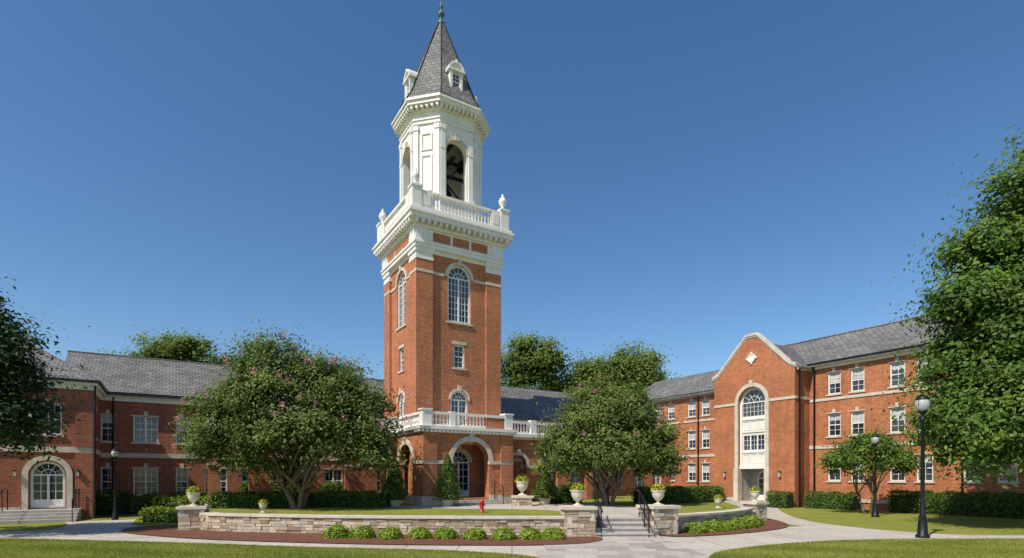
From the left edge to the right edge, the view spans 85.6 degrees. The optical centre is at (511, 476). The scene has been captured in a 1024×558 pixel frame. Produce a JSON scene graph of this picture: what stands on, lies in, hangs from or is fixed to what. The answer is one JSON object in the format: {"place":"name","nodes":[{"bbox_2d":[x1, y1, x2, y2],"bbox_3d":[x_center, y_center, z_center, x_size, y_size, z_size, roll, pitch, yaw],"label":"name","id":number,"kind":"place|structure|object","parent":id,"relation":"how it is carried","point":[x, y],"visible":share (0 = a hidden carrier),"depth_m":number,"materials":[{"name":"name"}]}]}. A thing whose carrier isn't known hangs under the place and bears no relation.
{"place":"outdoors","nodes":[
{"label":"outdoors","id":0,"kind":"place"},
{"bbox_2d":[84,315,683,395],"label":"background trees","id":1,"kind":"object","parent":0,"point":[527,366],"visible":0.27,"depth_m":56.64,"materials":[{"name":"green plant"}]},
{"bbox_2d":[209,494,739,515],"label":"terrace lawn","id":2,"kind":"structure","parent":0,"point":[623,500],"depth_m":23.31,"materials":[{"name":"green plant"}]},
{"bbox_2d":[258,499,267,512],"bbox_3d":[-9.905,1.185,22.002,0.382,0.569,0.392,0,0,0],"label":"stone urn planter","id":3,"kind":"object","parent":2,"relation":"on","point":[263,503],"visible":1,"depth_m":21.91,"materials":[{"name":"white stone"}]},
{"bbox_2d":[146,312,430,508],"bbox_3d":[-9.522,-2.687,24.311,12.021,8.601,8.201,0,0,0],"label":"crape myrtle tree","id":4,"kind":"object","parent":2,"relation":"on","point":[242,403],"visible":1,"depth_m":23.19,"materials":[{"name":"green plant"}]},
{"bbox_2d":[237,481,342,494],"bbox_3d":[-13.230,1.086,33.704,6.338,1.641,1.378,0,0,-32],"label":"clipped hedge","id":5,"kind":"object","parent":2,"relation":"on","point":[323,487],"visible":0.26,"depth_m":34.06,"materials":[{"name":"green plant"}]},
{"bbox_2d":[208,488,390,508],"bbox_3d":[-9.698,1.115,25.904,8.256,1.108,1.850,0,0,-6],"label":"clipped hedge","id":6,"kind":"object","parent":2,"relation":"on","point":[252,499],"visible":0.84,"depth_m":25.58,"materials":[{"name":"green plant"}]},
{"bbox_2d":[380,463,409,506],"bbox_3d":[-5.593,0.323,26.384,1.564,2.253,1.566,0,0,0],"label":"conifer shrub","id":7,"kind":"object","parent":2,"relation":"on","point":[397,493],"visible":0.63,"depth_m":26.13,"materials":[{"name":"green plant"}]},
{"bbox_2d":[372,1,517,504],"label":"bell tower","id":8,"kind":"structure","parent":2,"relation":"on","point":[439,247],"depth_m":30.49,"materials":[{"name":"red brick"}]},
{"bbox_2d":[398,72,469,496],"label":"window frames","id":9,"kind":"structure","parent":8,"relation":"in","point":[466,492],"depth_m":30.78,"materials":[{"name":"white wood"}]},
{"bbox_2d":[478,498,484,512],"bbox_3d":[-1.200,1.160,21.989,0.280,0.580,0.237,0,0,0],"label":"fire hydrant","id":10,"kind":"object","parent":2,"relation":"on","point":[481,504],"visible":1,"depth_m":21.94,"materials":[{"name":"red metal"}]},
{"bbox_2d":[538,483,582,503],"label":"clipped hedge","id":11,"kind":"object","parent":2,"relation":"on","point":[564,496],"visible":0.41,"depth_m":29.38,"materials":[{"name":"green plant"}]},
{"bbox_2d":[522,371,696,505],"bbox_3d":[4.648,-1.808,26.679,8.526,6.832,7.023,0,0,0],"label":"crape myrtle tree","id":12,"kind":"object","parent":2,"relation":"on","point":[642,438],"visible":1,"depth_m":25.85,"materials":[{"name":"green plant"}]},
{"bbox_2d":[631,485,725,503],"bbox_3d":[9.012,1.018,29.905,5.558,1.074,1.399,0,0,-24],"label":"clipped hedge","id":13,"kind":"object","parent":2,"relation":"on","point":[686,494],"visible":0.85,"depth_m":29.48,"materials":[{"name":"green plant"}]},
{"bbox_2d":[713,494,722,507],"bbox_3d":[9.383,1.146,25.195,0.463,0.649,0.437,0,0,0],"label":"stone urn planter","id":14,"kind":"object","parent":2,"relation":"on","point":[717,498],"visible":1,"depth_m":25.09,"materials":[{"name":"white stone"}]},
{"bbox_2d":[0,538,1023,557],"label":"lawn grass","id":15,"kind":"structure","parent":0,"point":[1015,547],"depth_m":14.73,"materials":[{"name":"green plant"}]},
{"bbox_2d":[0,506,1023,557],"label":"path","id":16,"kind":"structure","parent":0,"point":[706,545],"depth_m":17.97,"materials":[{"name":"concrete"}]},
{"bbox_2d":[121,525,602,544],"bbox_3d":[-6.063,1.970,18.625,17.979,0.001,4.328,0,0,13],"label":"mulch bed","id":17,"kind":"object","parent":16,"relation":"on","point":[166,530],"visible":0.61,"depth_m":17.45,"materials":[{"name":"brown soil"}]},
{"bbox_2d":[320,524,349,538],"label":"boxwood shrub","id":18,"kind":"object","parent":17,"relation":"on","point":[338,531],"visible":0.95,"depth_m":17.46,"materials":[{"name":"green plant"}]},
{"bbox_2d":[348,525,375,538],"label":"boxwood shrub","id":19,"kind":"object","parent":17,"relation":"on","point":[361,532],"visible":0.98,"depth_m":17.54,"materials":[{"name":"green plant"}]},
{"bbox_2d":[200,515,564,535],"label":"stones","id":20,"kind":"object","parent":17,"relation":"on","point":[289,525],"visible":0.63,"depth_m":18.70,"materials":[{"name":"beige stone"}]},
{"bbox_2d":[199,512,564,518],"bbox_3d":[-4.921,1.383,19.172,13.462,0.075,1.228,0,0,9],"label":"coping","id":21,"kind":"object","parent":20,"relation":"on","point":[373,516],"visible":1,"depth_m":18.63,"materials":[{"name":"stone"}]},
{"bbox_2d":[377,526,402,539],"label":"boxwood shrub","id":22,"kind":"object","parent":17,"relation":"on","point":[392,533],"visible":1,"depth_m":17.29,"materials":[{"name":"green plant"}]},
{"bbox_2d":[407,526,432,538],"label":"boxwood shrub","id":23,"kind":"object","parent":17,"relation":"on","point":[422,532],"visible":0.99,"depth_m":17.43,"materials":[{"name":"green plant"}]},
{"bbox_2d":[433,527,459,539],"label":"boxwood shrub","id":24,"kind":"object","parent":17,"relation":"on","point":[445,533],"visible":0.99,"depth_m":17.27,"materials":[{"name":"green plant"}]},
{"bbox_2d":[463,527,487,539],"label":"boxwood shrub","id":25,"kind":"object","parent":17,"relation":"on","point":[475,533],"visible":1,"depth_m":17.15,"materials":[{"name":"green plant"}]},
{"bbox_2d":[490,527,517,539],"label":"boxwood shrub","id":26,"kind":"object","parent":17,"relation":"on","point":[504,533],"visible":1,"depth_m":17.10,"materials":[{"name":"green plant"}]},
{"bbox_2d":[518,527,542,539],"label":"boxwood shrub","id":27,"kind":"object","parent":17,"relation":"on","point":[530,533],"visible":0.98,"depth_m":17.19,"materials":[{"name":"green plant"}]},
{"bbox_2d":[540,527,565,539],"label":"boxwood shrub","id":28,"kind":"object","parent":17,"relation":"on","point":[554,533],"visible":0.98,"depth_m":17.15,"materials":[{"name":"green plant"}]},
{"bbox_2d":[595,517,653,536],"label":"stone steps","id":29,"kind":"structure","parent":16,"relation":"on","point":[624,527],"depth_m":18.31,"materials":[{"name":"grey stone"}]},
{"bbox_2d":[593,490,602,536],"bbox_3d":[2.900,1.239,18.696,0.052,1.522,2.008,0,0,0],"label":"handrail","id":30,"kind":"object","parent":29,"relation":"on","point":[598,512],"visible":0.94,"depth_m":18.49,"materials":[{"name":"metal"}]},
{"bbox_2d":[636,490,650,536],"bbox_3d":[4.450,1.239,18.696,0.052,1.522,2.008,0,0,0],"label":"handrail","id":31,"kind":"object","parent":29,"relation":"on","point":[640,504],"visible":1,"depth_m":18.58,"materials":[{"name":"metal"}]},
{"bbox_2d":[664,518,788,535],"bbox_3d":[9.018,1.970,21.983,3.217,0.001,10.787,0,0,41],"label":"mulch bed","id":32,"kind":"object","parent":16,"relation":"on","point":[771,524],"visible":0.46,"depth_m":20.02,"materials":[{"name":"brown soil"}]},
{"bbox_2d":[684,521,708,533],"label":"boxwood shrub","id":33,"kind":"object","parent":32,"relation":"on","point":[696,527],"visible":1,"depth_m":19.19,"materials":[{"name":"green plant"}]},
{"bbox_2d":[702,519,725,531],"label":"boxwood shrub","id":34,"kind":"object","parent":32,"relation":"on","point":[713,526],"visible":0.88,"depth_m":19.58,"materials":[{"name":"green plant"}]},
{"bbox_2d":[678,510,752,531],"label":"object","id":35,"kind":"object","parent":32,"relation":"on","point":[681,524],"visible":0.45,"depth_m":20.60,"materials":[{"name":"grey stone"}]},
{"bbox_2d":[678,507,754,516],"bbox_3d":[8.133,1.413,21.820,7.017,0.075,0.988,0,0,-44],"label":"coping","id":36,"kind":"object","parent":35,"relation":"on","point":[741,509],"visible":0.92,"depth_m":21.11,"materials":[{"name":"stone"}]},
{"bbox_2d":[719,519,737,530],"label":"boxwood shrub","id":37,"kind":"object","parent":32,"relation":"on","point":[730,525],"visible":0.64,"depth_m":20.06,"materials":[{"name":"green plant"}]},
{"bbox_2d":[730,517,749,529],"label":"boxwood shrub","id":38,"kind":"object","parent":32,"relation":"on","point":[740,523],"visible":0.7,"depth_m":20.59,"materials":[{"name":"green plant"}]},
{"bbox_2d":[739,516,758,527],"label":"boxwood shrub","id":39,"kind":"object","parent":32,"relation":"on","point":[752,522],"visible":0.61,"depth_m":21.15,"materials":[{"name":"green plant"}]},
{"bbox_2d":[745,514,765,525],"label":"boxwood shrub","id":40,"kind":"object","parent":32,"relation":"on","point":[761,522],"visible":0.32,"depth_m":21.89,"materials":[{"name":"green plant"}]},
{"bbox_2d":[915,391,930,537],"bbox_3d":[13.300,-0.380,17.900,0.430,4.760,0.430,0,0,0],"label":"street lamp","id":41,"kind":"object","parent":16,"relation":"on","point":[922,404],"visible":0.99,"depth_m":17.84,"materials":[{"name":"metal"}]},
{"bbox_2d":[0,507,1023,557],"bbox_3d":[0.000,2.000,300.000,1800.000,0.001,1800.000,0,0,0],"label":"ground","id":42,"kind":"structure","parent":0,"point":[937,524],"depth_m":22.85,"materials":[{"name":"green plant"}]},
{"bbox_2d":[0,276,89,468],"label":"dark oak tree","id":43,"kind":"object","parent":42,"relation":"on","point":[20,415],"visible":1,"depth_m":18.29,"materials":[{"name":"green plant"}]},
{"bbox_2d":[111,447,118,519],"bbox_3d":[-18.100,0.329,25.200,0.302,3.342,0.302,0,0,0],"label":"street lamp","id":44,"kind":"object","parent":42,"relation":"on","point":[114,452],"visible":1,"depth_m":25.16,"materials":[{"name":"metal"}]},
{"bbox_2d":[96,488,134,515],"bbox_3d":[-20.521,1.352,28.433,1.430,1.447,1.673,0,0,0],"label":"clipped hedge","id":45,"kind":"object","parent":42,"relation":"on","point":[104,505],"visible":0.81,"depth_m":27.91,"materials":[{"name":"green plant"}]},
{"bbox_2d":[138,505,177,522],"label":"clipped hedge","id":46,"kind":"object","parent":42,"relation":"on","point":[159,514],"visible":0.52,"depth_m":23.87,"materials":[{"name":"green plant"}]},
{"bbox_2d":[120,492,206,513],"bbox_3d":[-18.821,1.486,30.172,4.552,1.248,1.364,0,0,-32],"label":"clipped hedge","id":47,"kind":"object","parent":42,"relation":"on","point":[138,503],"visible":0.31,"depth_m":29.27,"materials":[{"name":"green plant"}]},
{"bbox_2d":[151,494,206,508],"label":"clipped hedge","id":48,"kind":"object","parent":42,"relation":"on","point":[170,501],"visible":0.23,"depth_m":28.34,"materials":[{"name":"green plant"}]},
{"bbox_2d":[0,341,383,523],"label":"brick hall","id":49,"kind":"structure","parent":42,"relation":"on","point":[127,407],"depth_m":29.88,"materials":[{"name":"red brick"}]},
{"bbox_2d":[30,405,380,507],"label":"window frames","id":50,"kind":"structure","parent":49,"relation":"in","point":[44,503],"depth_m":29.65,"materials":[{"name":"white wood"}]},
{"bbox_2d":[176,505,210,529],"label":"stone pier","id":51,"kind":"structure","parent":42,"relation":"on","point":[189,517],"depth_m":20.35,"materials":[{"name":"beige stone"}]},
{"bbox_2d":[186,486,201,505],"bbox_3d":[-11.947,0.747,20.751,0.538,0.787,0.549,0,0,0],"label":"stone urn planter","id":52,"kind":"object","parent":51,"relation":"on","point":[193,493],"visible":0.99,"depth_m":20.62,"materials":[{"name":"white stone"}]},
{"bbox_2d":[205,518,563,534],"bbox_3d":[-4.899,1.737,19.179,13.399,0.626,1.070,0,0,9],"label":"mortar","id":53,"kind":"object","parent":42,"relation":"on","point":[394,525],"visible":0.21,"depth_m":18.57,"materials":[{"name":"stone"}]},
{"bbox_2d":[207,423,670,504],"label":"walls","id":54,"kind":"structure","parent":42,"relation":"on","point":[351,482],"depth_m":31.99,"materials":[{"name":"brick"}]},
{"bbox_2d":[204,419,626,439],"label":"cornice","id":55,"kind":"structure","parent":54,"relation":"attached to","point":[523,436],"depth_m":31.84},
{"bbox_2d":[208,408,559,434],"bbox_3d":[-4.737,-2.825,30.494,21.144,0.850,1.938,0,0,-21],"label":"balustrade","id":56,"kind":"object","parent":55,"relation":"on","point":[531,426],"visible":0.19,"depth_m":32.14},
{"bbox_2d":[207,431,664,488],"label":"trim","id":57,"kind":"structure","parent":54,"relation":"attached to","point":[518,452],"depth_m":31.60,"materials":[{"name":"stone"}]},
{"bbox_2d":[501,386,673,428],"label":"roof","id":58,"kind":"structure","parent":54,"relation":"on","point":[519,403],"depth_m":41.02,"materials":[{"name":"stone"}]},
{"bbox_2d":[549,469,660,487],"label":"window frames","id":59,"kind":"structure","parent":54,"relation":"attached to","point":[656,479],"depth_m":44.24,"materials":[{"name":"white wood"}]},
{"bbox_2d":[522,441,658,486],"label":"glazing","id":60,"kind":"structure","parent":59,"relation":"attached to","point":[639,482],"depth_m":43.35,"materials":[{"name":"black glass"}]},
{"bbox_2d":[511,495,533,505],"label":"stone pier","id":61,"kind":"structure","parent":42,"relation":"on","point":[517,500],"depth_m":26.61,"materials":[{"name":"beige stone"}]},
{"bbox_2d":[515,474,529,495],"bbox_3d":[0.495,0.436,27.014,0.757,1.068,0.745,0,0,0],"label":"stone urn planter","id":62,"kind":"object","parent":61,"relation":"on","point":[522,482],"visible":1,"depth_m":26.80,"materials":[{"name":"white stone"}]},
{"bbox_2d":[559,505,597,536],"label":"stone pier","id":63,"kind":"structure","parent":42,"relation":"on","point":[579,521],"depth_m":18.02,"materials":[{"name":"beige stone"}]},
{"bbox_2d":[570,481,585,505],"bbox_3d":[2.200,0.597,18.504,0.571,0.845,0.576,0,0,0],"label":"stone urn planter","id":64,"kind":"object","parent":63,"relation":"on","point":[577,490],"visible":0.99,"depth_m":18.35,"materials":[{"name":"white stone"}]},
{"bbox_2d":[636,504,680,535],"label":"stone pier","id":65,"kind":"structure","parent":42,"relation":"on","point":[664,518],"depth_m":18.65,"materials":[{"name":"beige stone"}]},
{"bbox_2d":[650,483,665,504],"bbox_3d":[5.047,0.625,19.101,0.529,0.789,0.546,0,0,0],"label":"stone urn planter","id":66,"kind":"object","parent":65,"relation":"on","point":[658,490],"visible":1,"depth_m":18.96,"materials":[{"name":"white stone"}]},
{"bbox_2d":[741,501,768,519],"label":"stone pier","id":67,"kind":"structure","parent":42,"relation":"on","point":[760,510],"depth_m":24.51,"materials":[{"name":"beige stone"}]},
{"bbox_2d":[749,485,760,501],"bbox_3d":[10.896,0.793,24.803,0.505,0.754,0.504,0,0,0],"label":"stone urn planter","id":68,"kind":"object","parent":67,"relation":"on","point":[754,491],"visible":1,"depth_m":24.68,"materials":[{"name":"white stone"}]},
{"bbox_2d":[765,489,795,507],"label":"clipped hedge","id":69,"kind":"object","parent":42,"relation":"on","point":[777,499],"visible":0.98,"depth_m":34.72,"materials":[{"name":"green plant"}]},
{"bbox_2d":[803,490,861,509],"bbox_3d":[19.543,1.490,33.744,1.470,1.250,3.099,0,0,-35],"label":"clipped hedge","id":70,"kind":"object","parent":42,"relation":"on","point":[835,500],"visible":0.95,"depth_m":33.35,"materials":[{"name":"green plant"}]},
{"bbox_2d":[644,314,1023,510],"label":"gabled brick hall","id":71,"kind":"structure","parent":42,"relation":"on","point":[762,412],"depth_m":35.75,"materials":[{"name":"red brick"}]},
{"bbox_2d":[656,358,1017,499],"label":"window frames","id":72,"kind":"structure","parent":71,"relation":"in","point":[761,497],"depth_m":34.85,"materials":[{"name":"white wood"}]},
{"bbox_2d":[808,421,931,513],"bbox_3d":[18.916,-0.427,29.442,5.816,5.117,4.857,0,0,16],"label":"tree","id":73,"kind":"object","parent":42,"relation":"on","point":[860,450],"visible":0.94,"depth_m":28.81,"materials":[{"name":"green plant"}]},
{"bbox_2d":[871,432,879,516],"bbox_3d":[17.750,-0.076,27.000,0.375,4.152,0.375,0,0,0],"label":"street lamp","id":74,"kind":"object","parent":42,"relation":"on","point":[875,439],"visible":1,"depth_m":26.95,"materials":[{"name":"metal"}]},
{"bbox_2d":[838,118,1023,505],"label":"tall oak tree","id":75,"kind":"object","parent":42,"relation":"on","point":[976,405],"visible":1,"depth_m":20.62,"materials":[{"name":"green plant"}]},
{"bbox_2d":[886,489,1023,518],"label":"clipped hedge","id":76,"kind":"object","parent":42,"relation":"on","point":[984,504],"visible":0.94,"depth_m":27.82,"materials":[{"name":"green plant"}]},
{"bbox_2d":[0,0,1023,388],"label":"sky","id":77,"kind":"structure","parent":0,"point":[691,178],"materials":[{"name":"blue"}]},
{"bbox_2d":[386,502,638,517],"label":"path","id":78,"kind":"structure","parent":0,"point":[616,511],"depth_m":25.47,"materials":[{"name":"concrete"}]},
{"bbox_2d":[432,453,463,505],"bbox_3d":[-3.097,0.175,26.597,1.547,2.551,1.625,0,0,0],"label":"conifer shrub","id":79,"kind":"object","parent":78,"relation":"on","point":[448,493],"visible":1,"depth_m":26.33,"materials":[{"name":"green plant"}]},
{"bbox_2d":[531,468,559,503],"bbox_3d":[1.694,0.517,28.376,1.523,1.866,1.565,0,0,0],"label":"conifer shrub","id":80,"kind":"object","parent":78,"relation":"on","point":[544,492],"visible":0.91,"depth_m":28.14,"materials":[{"name":"green plant"}]},
{"bbox_2d":[535,537,704,557],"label":"flagstone plaza","id":81,"kind":"structure","parent":0,"point":[649,547],"depth_m":14.94,"materials":[{"name":"grey stone"}]}
]}

